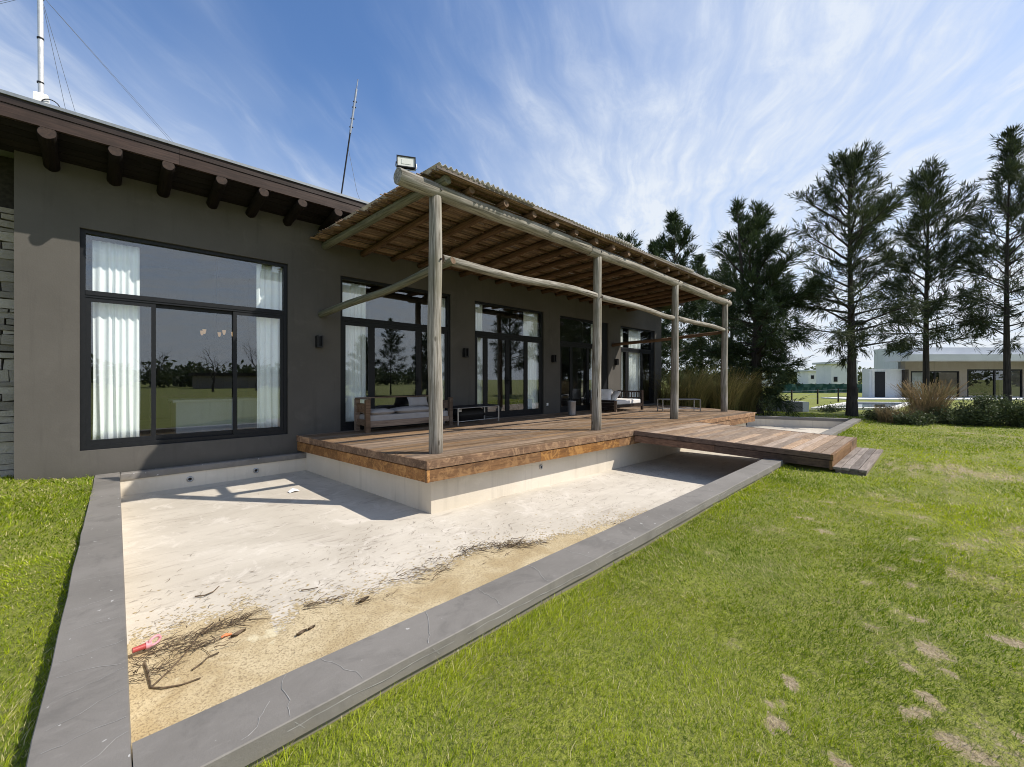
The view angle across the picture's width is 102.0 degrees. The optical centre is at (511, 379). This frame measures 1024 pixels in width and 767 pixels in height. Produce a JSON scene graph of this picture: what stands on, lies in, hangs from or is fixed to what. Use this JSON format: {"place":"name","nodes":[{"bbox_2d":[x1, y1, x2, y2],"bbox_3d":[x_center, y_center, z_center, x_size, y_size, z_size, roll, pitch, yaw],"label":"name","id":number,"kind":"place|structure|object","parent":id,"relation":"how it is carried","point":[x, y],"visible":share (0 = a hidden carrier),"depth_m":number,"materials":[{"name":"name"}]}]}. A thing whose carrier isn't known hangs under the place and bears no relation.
{"place":"outdoors","nodes":[
{"label":"outdoors","id":0,"kind":"place"},
{"bbox_2d":[168,397,256,433],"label":"kitchen island","id":1,"kind":"structure","parent":0,"point":[189,415],"depth_m":8.52,"materials":[{"name":"white stone"}]},
{"bbox_2d":[0,381,1023,766],"bbox_3d":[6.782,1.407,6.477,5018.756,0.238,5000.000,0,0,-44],"label":"lawn","id":2,"kind":"structure","parent":0,"point":[834,755],"depth_m":2.25,"materials":[{"name":"green plant"}]},
{"bbox_2d":[0,89,683,479],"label":"house","id":3,"kind":"structure","parent":2,"relation":"on","point":[74,185],"depth_m":7.48,"materials":[{"name":"grey paint"}]},
{"bbox_2d":[0,0,169,140],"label":"radio mast","id":4,"kind":"object","parent":3,"relation":"on","point":[39,95],"visible":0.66,"depth_m":5.62,"materials":[{"name":"white metal"}]},
{"bbox_2d":[92,240,139,439],"bbox_3d":[-6.004,-0.538,6.306,0.530,3.044,0.047,0,0,-44],"label":"curtain","id":5,"kind":"object","parent":3,"relation":"hanging from","point":[116,364],"visible":0.93,"depth_m":6.29,"materials":[{"name":"white fabric"}]},
{"bbox_2d":[80,228,286,450],"bbox_3d":[-5.229,-0.573,6.894,2.698,3.181,0.120,0,0,-44],"label":"window","id":6,"kind":"structure","parent":3,"relation":"in","point":[86,296],"depth_m":6.50,"materials":[{"name":"black metal"}]},
{"bbox_2d":[200,257,232,339],"bbox_3d":[-6.543,-1.936,9.239,0.611,2.089,0.643,0,0,-44],"label":"chandelier","id":7,"kind":"object","parent":3,"relation":"hanging from","point":[204,332],"visible":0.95,"depth_m":9.21,"materials":[{"name":"black paint"}]},
{"bbox_2d":[256,264,281,427],"bbox_3d":[-4.511,-0.578,7.734,0.442,3.124,0.047,0,0,-44],"label":"curtain","id":8,"kind":"object","parent":3,"relation":"hanging from","point":[268,287],"visible":0.73,"depth_m":7.71,"materials":[{"name":"white fabric"}]},
{"bbox_2d":[315,335,322,347],"bbox_3d":[-3.757,-0.740,8.082,0.112,0.230,0.119,0,0,-44],"label":"wall lamp","id":9,"kind":"object","parent":3,"relation":"attached to","point":[318,341],"visible":1,"depth_m":8.07,"materials":[{"name":"black metal"}]},
{"bbox_2d":[341,79,359,198],"bbox_3d":[-3.005,-4.264,7.799,0.596,2.650,0.196,0,0,-4],"label":"aerial pole","id":10,"kind":"object","parent":3,"relation":"attached to","point":[353,110],"visible":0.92,"depth_m":7.75,"materials":[{"name":"grey metal"}]},
{"bbox_2d":[342,282,365,421],"bbox_3d":[-3.380,-0.508,8.814,0.591,3.064,0.054,0,0,-44],"label":"curtain","id":11,"kind":"object","parent":3,"relation":"hanging from","point":[355,361],"visible":0.58,"depth_m":8.84,"materials":[{"name":"white fabric"}]},
{"bbox_2d":[340,276,449,430],"bbox_3d":[-2.557,-0.535,9.425,2.716,3.167,0.150,0,0,-44],"label":"window","id":12,"kind":"structure","parent":3,"relation":"in","point":[371,324],"depth_m":8.99,"materials":[{"name":"black metal"}]},
{"bbox_2d":[441,298,444,399],"bbox_3d":[-1.772,-0.508,10.347,0.253,3.064,0.050,0,0,-44],"label":"curtain","id":13,"kind":"object","parent":3,"relation":"hanging from","point":[442,321],"visible":0.23,"depth_m":10.37,"materials":[{"name":"white fabric"}]},
{"bbox_2d":[462,348,468,356],"bbox_3d":[-1.178,-0.680,10.544,0.112,0.230,0.119,0,0,-44],"label":"wall lamp","id":14,"kind":"object","parent":3,"relation":"attached to","point":[465,352],"visible":1,"depth_m":10.53,"materials":[{"name":"black metal"}]},
{"bbox_2d":[475,304,481,407],"bbox_3d":[-0.942,-0.498,11.140,0.390,3.044,0.048,0,0,-44],"label":"curtain","id":15,"kind":"object","parent":3,"relation":"hanging from","point":[478,317],"visible":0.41,"depth_m":11.22,"materials":[{"name":"white fabric"}]},
{"bbox_2d":[475,301,542,418],"bbox_3d":[-0.056,-0.510,11.813,2.681,3.117,0.150,0,0,-44],"label":"window","id":16,"kind":"structure","parent":3,"relation":"in","point":[484,335],"depth_m":11.76,"materials":[{"name":"black metal"}]},
{"bbox_2d":[523,312,537,408],"bbox_3d":[0.564,-0.498,12.578,0.612,3.044,0.048,0,0,-44],"label":"curtain","id":17,"kind":"object","parent":3,"relation":"hanging from","point":[529,324],"visible":0.62,"depth_m":12.60,"materials":[{"name":"white fabric"}]},
{"bbox_2d":[551,355,555,361],"bbox_3d":[1.302,-0.650,12.913,0.112,0.230,0.119,0,0,-44],"label":"wall lamp","id":18,"kind":"object","parent":3,"relation":"attached to","point":[553,358],"visible":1,"depth_m":12.88,"materials":[{"name":"black metal"}]},
{"bbox_2d":[560,316,606,411],"bbox_3d":[2.464,-0.500,14.220,2.731,3.097,0.150,0,0,-44],"label":"window","id":19,"kind":"structure","parent":3,"relation":"in","point":[588,346],"depth_m":14.29,"materials":[{"name":"black metal"}]},
{"bbox_2d":[591,324,592,386],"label":"curtain","id":20,"kind":"object","parent":3,"relation":"hanging from","point":[591,351],"visible":0.13,"depth_m":14.75,"materials":[{"name":"white fabric"}]},
{"bbox_2d":[614,359,618,364],"bbox_3d":[3.877,-0.650,15.372,0.112,0.230,0.119,0,0,-44],"label":"wall lamp","id":21,"kind":"object","parent":3,"relation":"attached to","point":[616,361],"visible":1,"depth_m":15.34,"materials":[{"name":"black metal"}]},
{"bbox_2d":[621,328,622,396],"bbox_3d":[4.165,-0.478,16.016,0.430,3.004,0.052,0,0,-44],"label":"curtain","id":22,"kind":"object","parent":3,"relation":"hanging from","point":[622,362],"visible":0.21,"depth_m":16.12,"materials":[{"name":"white fabric"}]},
{"bbox_2d":[628,330,639,398],"bbox_3d":[4.959,-0.478,16.776,0.910,3.004,0.063,0,0,-44],"label":"curtain","id":23,"kind":"object","parent":3,"relation":"hanging from","point":[633,370],"visible":0.73,"depth_m":16.69,"materials":[{"name":"white fabric"}]},
{"bbox_2d":[621,326,653,404],"bbox_3d":[5.008,-0.495,16.649,2.656,3.087,0.150,0,0,-44],"label":"window","id":24,"kind":"structure","parent":3,"relation":"in","point":[650,351],"depth_m":17.14,"materials":[{"name":"black metal"}]},
{"bbox_2d":[26,415,860,766],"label":"swimming pool","id":25,"kind":"structure","parent":2,"relation":"in","point":[240,519],"depth_m":3.82,"materials":[{"name":"concrete"}]},
{"bbox_2d":[195,586,218,596],"bbox_3d":[-2.611,1.831,3.575,0.067,0.016,0.194,0,0,29],"label":"stick","id":26,"kind":"object","parent":25,"relation":"on","point":[205,594],"visible":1,"depth_m":3.52,"materials":[{"name":"brown wood"}]},
{"bbox_2d":[127,507,646,745],"bbox_3d":[-0.333,1.873,4.485,5.598,0.084,2.654,0,0,-44],"label":"silt","id":27,"kind":"object","parent":25,"relation":"on","point":[254,656],"visible":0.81,"depth_m":3.05,"materials":[{"name":"beige sand"}]},
{"bbox_2d":[132,634,161,652],"bbox_3d":[-2.494,1.805,2.838,0.052,0.073,0.158,0,0,40],"label":"plastic toy","id":28,"kind":"object","parent":27,"relation":"on","point":[147,645],"visible":1,"depth_m":2.83,"materials":[{"name":"pink plastic"}]},
{"bbox_2d":[143,662,200,688],"bbox_3d":[-2.199,1.864,2.592,0.483,0.023,0.150,0,0,15],"label":"stick","id":29,"kind":"object","parent":27,"relation":"on","point":[148,674],"visible":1,"depth_m":2.55,"materials":[{"name":"brown wood"}]},
{"bbox_2d":[151,622,213,686],"bbox_3d":[-2.231,1.859,2.839,0.034,0.029,0.651,0,0,-9],"label":"stick","id":30,"kind":"object","parent":27,"relation":"on","point":[159,679],"visible":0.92,"depth_m":2.70,"materials":[{"name":"brown wood"}]},
{"bbox_2d":[192,652,218,670],"bbox_3d":[-2.041,1.865,2.755,0.037,0.017,0.175,0,0,20],"label":"stick","id":31,"kind":"object","parent":27,"relation":"on","point":[203,661],"visible":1,"depth_m":2.75,"materials":[{"name":"brown wood"}]},
{"bbox_2d":[231,628,245,637],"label":"dry leaf","id":32,"kind":"object","parent":27,"relation":"on","point":[237,632],"visible":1,"depth_m":3.04,"materials":[{"name":"brown plant"}]},
{"bbox_2d":[296,628,306,635],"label":"dry leaf","id":33,"kind":"object","parent":27,"relation":"on","point":[300,632],"visible":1,"depth_m":3.06,"materials":[{"name":"brown plant"}]},
{"bbox_2d":[128,515,634,682],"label":"twig litter","id":34,"kind":"object","parent":27,"relation":"on","point":[508,545],"visible":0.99,"depth_m":3.10,"materials":[{"name":"brown wood"}]},
{"bbox_2d":[128,464,695,670],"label":"leaf litter","id":35,"kind":"object","parent":25,"relation":"on","point":[348,566],"visible":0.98,"depth_m":3.94,"materials":[{"name":"brown plant"}]},
{"bbox_2d":[297,404,756,513],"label":"deck","id":36,"kind":"structure","parent":25,"relation":"on","point":[479,461],"depth_m":7.16,"materials":[{"name":"brown wood"}]},
{"bbox_2d":[354,395,452,432],"bbox_3d":[-2.306,0.711,9.046,2.080,0.685,0.570,0,0,-44],"label":"sofa","id":37,"kind":"object","parent":36,"relation":"on","point":[367,420],"visible":0.66,"depth_m":8.54,"materials":[{"name":"grey fabric"}]},
{"bbox_2d":[361,408,395,414],"bbox_3d":[-2.773,0.665,8.594,0.460,0.130,0.560,0,0,43],"label":"cushion","id":38,"kind":"object","parent":37,"relation":"on","point":[381,411],"visible":0.77,"depth_m":8.46,"materials":[{"name":"grey fabric"}]},
{"bbox_2d":[390,406,428,412],"bbox_3d":[-2.215,0.660,9.154,0.950,0.138,0.460,0,0,-42],"label":"cushion","id":39,"kind":"object","parent":37,"relation":"on","point":[408,409],"visible":0.82,"depth_m":8.95,"materials":[{"name":"grey fabric"}]},
{"bbox_2d":[407,397,427,405],"bbox_3d":[-2.131,0.495,9.399,0.500,0.202,0.151,0,0,-44],"label":"cushion","id":40,"kind":"object","parent":39,"relation":"on","point":[417,401],"visible":0.98,"depth_m":9.35,"materials":[{"name":"grey fabric"}]},
{"bbox_2d":[453,407,484,422],"bbox_3d":[-1.102,0.865,10.348,0.900,0.393,0.350,0,0,-44],"label":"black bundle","id":41,"kind":"object","parent":36,"relation":"on","point":[466,414],"visible":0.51,"depth_m":10.20,"materials":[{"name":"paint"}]},
{"bbox_2d":[443,404,498,425],"bbox_3d":[-0.981,0.845,10.178,0.540,0.417,1.417,0,0,40],"label":"coffee table","id":42,"kind":"object","parent":36,"relation":"on","point":[458,407],"visible":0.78,"depth_m":10.01,"materials":[{"name":"metal"}]},
{"bbox_2d":[310,162,735,453],"bbox_3d":[1.747,-0.964,10.833,12.112,4.044,3.769,0,0,-44],"label":"pergola","id":43,"kind":"object","parent":36,"relation":"on","point":[438,218],"visible":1,"depth_m":8.16,"materials":[{"name":"brown wood"}]},
{"bbox_2d":[395,155,416,170],"bbox_3d":[-1.427,-2.910,5.592,0.289,0.200,0.094,0,0,-16],"label":"floodlight","id":44,"kind":"object","parent":43,"relation":"on","point":[408,163],"visible":0.95,"depth_m":5.57,"materials":[{"name":"black paint"}]},
{"bbox_2d":[568,401,575,414],"bbox_3d":[1.776,0.842,12.316,0.267,0.423,0.278,0,0,3],"label":"zinc bucket","id":45,"kind":"object","parent":36,"relation":"on","point":[571,407],"visible":0.93,"depth_m":12.21,"materials":[{"name":"grey metal"}]},
{"bbox_2d":[590,390,642,411],"bbox_3d":[3.641,0.717,14.345,1.760,0.673,1.000,0,0,-44],"label":"daybed","id":46,"kind":"object","parent":36,"relation":"on","point":[619,401],"visible":0.62,"depth_m":14.01,"materials":[{"name":"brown wood"}]},
{"bbox_2d":[601,389,611,399],"bbox_3d":[3.101,0.520,13.953,0.460,0.392,0.306,0,0,21],"label":"pillow","id":47,"kind":"object","parent":46,"relation":"on","point":[605,394],"visible":0.69,"depth_m":13.86,"materials":[{"name":"white fabric"}]},
{"bbox_2d":[611,391,620,399],"bbox_3d":[3.455,0.561,14.017,0.328,0.359,0.440,0,0,-9],"label":"pillow","id":48,"kind":"object","parent":46,"relation":"on","point":[615,395],"visible":0.69,"depth_m":13.84,"materials":[{"name":"white fabric"}]},
{"bbox_2d":[657,398,700,411],"bbox_3d":[5.585,0.845,13.898,1.309,0.417,0.460,0,0,-3],"label":"coffee table","id":49,"kind":"object","parent":36,"relation":"on","point":[662,399],"visible":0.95,"depth_m":13.89,"materials":[{"name":"metal"}]},
{"bbox_2d":[615,229,670,341],"bbox_3d":[10.366,-5.694,35.701,7.631,14.827,8.151,0,0,-11],"label":"pine tree","id":50,"kind":"object","parent":2,"relation":"on","point":[628,238],"visible":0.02,"depth_m":35.45,"materials":[{"name":"green plant"}]},
{"bbox_2d":[646,239,683,378],"bbox_3d":[12.870,-5.653,37.891,6.784,14.638,5.851,0,0,-3],"label":"pine tree","id":51,"kind":"object","parent":2,"relation":"on","point":[651,249],"visible":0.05,"depth_m":37.48,"materials":[{"name":"green plant"}]},
{"bbox_2d":[643,369,706,405],"bbox_3d":[6.837,0.511,17.636,3.450,2.046,3.488,0,0,-44],"label":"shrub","id":52,"kind":"object","parent":2,"relation":"on","point":[665,392],"visible":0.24,"depth_m":17.21,"materials":[{"name":"green plant"}]},
{"bbox_2d":[650,206,721,383],"bbox_3d":[9.868,-4.373,25.056,4.796,11.998,5.561,0,0,-44],"label":"pine tree","id":53,"kind":"object","parent":2,"relation":"on","point":[675,225],"visible":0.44,"depth_m":24.52,"materials":[{"name":"green plant"}]},
{"bbox_2d":[643,361,736,407],"bbox_3d":[7.527,0.341,17.290,4.207,2.386,4.000,0,0,-44],"label":"reed clump","id":54,"kind":"object","parent":2,"relation":"on","point":[696,393],"visible":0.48,"depth_m":16.74,"materials":[{"name":"green plant"}]},
{"bbox_2d":[668,252,728,383],"bbox_3d":[13.586,-3.775,30.029,4.316,10.798,5.005,0,0,16],"label":"pine tree","id":55,"kind":"object","parent":2,"relation":"on","point":[699,260],"visible":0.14,"depth_m":29.65,"materials":[{"name":"green plant"}]},
{"bbox_2d":[692,376,732,407],"bbox_3d":[8.436,0.666,18.377,2.916,1.719,2.833,0,0,-44],"label":"reed clump","id":56,"kind":"object","parent":2,"relation":"on","point":[707,406],"visible":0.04,"depth_m":17.98,"materials":[{"name":"green plant"}]},
{"bbox_2d":[693,254,766,377],"bbox_3d":[12.696,-2.941,23.664,5.031,9.153,4.711,0,0,-44],"label":"pine tree","id":57,"kind":"object","parent":2,"relation":"on","point":[705,330],"visible":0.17,"depth_m":23.42,"materials":[{"name":"green plant"}]},
{"bbox_2d":[684,364,776,410],"bbox_3d":[8.722,0.424,17.049,3.715,2.223,3.771,0,0,-44],"label":"reed clump","id":58,"kind":"object","parent":2,"relation":"on","point":[714,401],"visible":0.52,"depth_m":16.60,"materials":[{"name":"green plant"}]},
{"bbox_2d":[634,422,856,469],"bbox_3d":[4.896,1.259,8.635,3.498,0.402,3.206,0,0,-44],"label":"footbridge","id":59,"kind":"object","parent":2,"relation":"on","point":[818,450],"visible":1,"depth_m":7.95,"materials":[{"name":"brown wood"}]},
{"bbox_2d":[713,370,780,414],"bbox_3d":[9.801,0.497,17.601,3.312,2.055,3.353,0,0,-44],"label":"reed clump","id":60,"kind":"object","parent":2,"relation":"on","point":[749,404],"visible":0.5,"depth_m":17.17,"materials":[{"name":"green plant"}]},
{"bbox_2d":[679,196,827,416],"bbox_3d":[10.106,-3.155,17.936,5.699,9.628,5.499,0,0,26],"label":"pine tree","id":61,"kind":"object","parent":2,"relation":"on","point":[771,281],"visible":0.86,"depth_m":17.28,"materials":[{"name":"green plant"}]},
{"bbox_2d":[756,394,776,415],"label":"shrub","id":62,"kind":"object","parent":2,"relation":"on","point":[768,405],"visible":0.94,"depth_m":16.50,"materials":[{"name":"green plant"}]},
{"bbox_2d":[661,366,873,384],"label":"tree belt","id":63,"kind":"object","parent":2,"relation":"on","point":[859,377],"visible":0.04,"depth_m":114.66,"materials":[{"name":"green plant"}]},
{"bbox_2d":[766,401,808,411],"bbox_3d":[13.107,1.309,19.800,1.284,0.543,1.200,0,0,0],"label":"pump box","id":64,"kind":"object","parent":2,"relation":"on","point":[804,406],"visible":0.25,"depth_m":19.20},
{"bbox_2d":[794,370,815,383],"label":"distant house","id":65,"kind":"structure","parent":2,"relation":"on","point":[808,377],"depth_m":75.22,"materials":[{"name":"white paint"}]},
{"bbox_2d":[777,383,861,392],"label":"shade net fence","id":66,"kind":"object","parent":2,"relation":"on","point":[813,388],"visible":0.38,"depth_m":46.00,"materials":[{"name":"green fabric"}]},
{"bbox_2d":[785,388,857,403],"bbox_3d":[18.233,1.128,25.099,16.769,1.111,0.459,0,0,-35],"label":"wire fence","id":67,"kind":"object","parent":2,"relation":"on","point":[818,390],"visible":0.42,"depth_m":24.98,"materials":[{"name":"grey metal"}]},
{"bbox_2d":[815,402,845,412],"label":"shrub","id":68,"kind":"object","parent":2,"relation":"on","point":[832,409],"visible":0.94,"depth_m":19.43,"materials":[{"name":"green plant"}]},
{"bbox_2d":[812,362,857,383],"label":"distant house","id":69,"kind":"structure","parent":2,"relation":"on","point":[826,373],"depth_m":60.12,"materials":[{"name":"white paint"}]},
{"bbox_2d":[774,138,938,415],"bbox_3d":[13.784,-3.994,16.643,5.277,11.261,4.663,0,0,17],"label":"pine tree","id":70,"kind":"object","parent":2,"relation":"on","point":[878,209],"visible":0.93,"depth_m":16.52,"materials":[{"name":"green plant"}]},
{"bbox_2d":[833,447,882,475],"bbox_3d":[6.316,1.486,7.512,2.784,0.168,0.452,0,0,-44],"label":"wooden step","id":71,"kind":"object","parent":2,"relation":"on","point":[859,461],"visible":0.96,"depth_m":7.11,"materials":[{"name":"brown wood"}]},
{"bbox_2d":[811,402,907,409],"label":"neighbour pool","id":72,"kind":"structure","parent":2,"relation":"on","point":[867,405],"depth_m":22.81,"materials":[{"name":"white stone"}]},
{"bbox_2d":[861,404,899,419],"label":"shrub","id":73,"kind":"object","parent":2,"relation":"on","point":[870,414],"visible":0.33,"depth_m":15.21,"materials":[{"name":"green plant"}]},
{"bbox_2d":[872,402,935,423],"bbox_3d":[13.224,1.135,14.126,1.794,0.802,1.733,0,0,-44],"label":"shrub","id":74,"kind":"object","parent":2,"relation":"on","point":[884,417],"depth_m":14.21,"materials":[{"name":"plant"}]},
{"bbox_2d":[888,407,938,425],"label":"shrub","id":75,"kind":"object","parent":2,"relation":"on","point":[922,418],"visible":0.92,"depth_m":13.46,"materials":[{"name":"green plant"}]},
{"bbox_2d":[821,397,1023,399],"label":"house terrace","id":76,"kind":"structure","parent":2,"relation":"on","point":[888,398],"depth_m":30.71,"materials":[{"name":"white stone"}]},
{"bbox_2d":[855,154,1006,404],"bbox_3d":[17.886,-3.974,18.104,4.925,11.226,5.144,0,0,7],"label":"pine tree","id":77,"kind":"object","parent":2,"relation":"on","point":[925,181],"visible":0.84,"depth_m":17.21,"materials":[{"name":"green plant"}]},
{"bbox_2d":[862,347,1023,396],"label":"neighbour house","id":78,"kind":"structure","parent":2,"relation":"on","point":[981,369],"depth_m":33.00,"materials":[{"name":"white paint"}]},
{"bbox_2d":[875,372,884,396],"bbox_3d":[29.229,0.399,32.978,0.848,2.043,0.036,0,0,0],"label":"door","id":79,"kind":"structure","parent":78,"relation":"in","point":[879,376],"depth_m":32.96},
{"bbox_2d":[911,371,958,395],"bbox_3d":[33.716,0.350,33.100,3.883,2.059,0.100,0,0,0],"label":"window","id":80,"kind":"structure","parent":78,"relation":"in","point":[934,372],"depth_m":33.06,"materials":[{"name":"black metal"}]},
{"bbox_2d":[967,369,1021,396],"bbox_3d":[38.478,0.280,33.100,4.450,2.201,0.100,0,0,0],"label":"window","id":81,"kind":"structure","parent":78,"relation":"in","point":[994,370],"depth_m":33.06,"materials":[{"name":"black metal"}]},
{"bbox_2d":[924,401,978,425],"bbox_3d":[14.664,1.141,13.848,1.931,0.858,1.378,0,0,-44],"label":"shrub","id":82,"kind":"object","parent":2,"relation":"on","point":[954,416],"visible":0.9,"depth_m":13.59,"materials":[{"name":"green plant"}]},
{"bbox_2d":[933,122,1023,416],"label":"pine tree","id":83,"kind":"object","parent":2,"relation":"on","point":[1009,172],"visible":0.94,"depth_m":16.41,"materials":[{"name":"green plant"}]},
{"bbox_2d":[953,391,1019,426],"bbox_3d":[15.288,0.972,13.416,1.440,1.181,1.766,0,0,20],"label":"shrub","id":84,"kind":"object","parent":2,"relation":"on","point":[987,408],"visible":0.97,"depth_m":13.06,"materials":[{"name":"green plant"}]},
{"bbox_2d":[994,394,1023,427],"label":"shrub","id":85,"kind":"object","parent":2,"relation":"on","point":[1018,421],"visible":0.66,"depth_m":12.93,"materials":[{"name":"green plant"}]},
{"bbox_2d":[0,0,1023,374],"label":"sky","id":86,"kind":"structure","parent":0,"point":[610,117],"materials":[{"name":"blue"}]},
{"bbox_2d":[888,377,969,423],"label":"ornamental grass","id":87,"kind":"object","parent":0,"point":[912,396],"depth_m":14.14,"materials":[{"name":"beige plant"}]}
]}

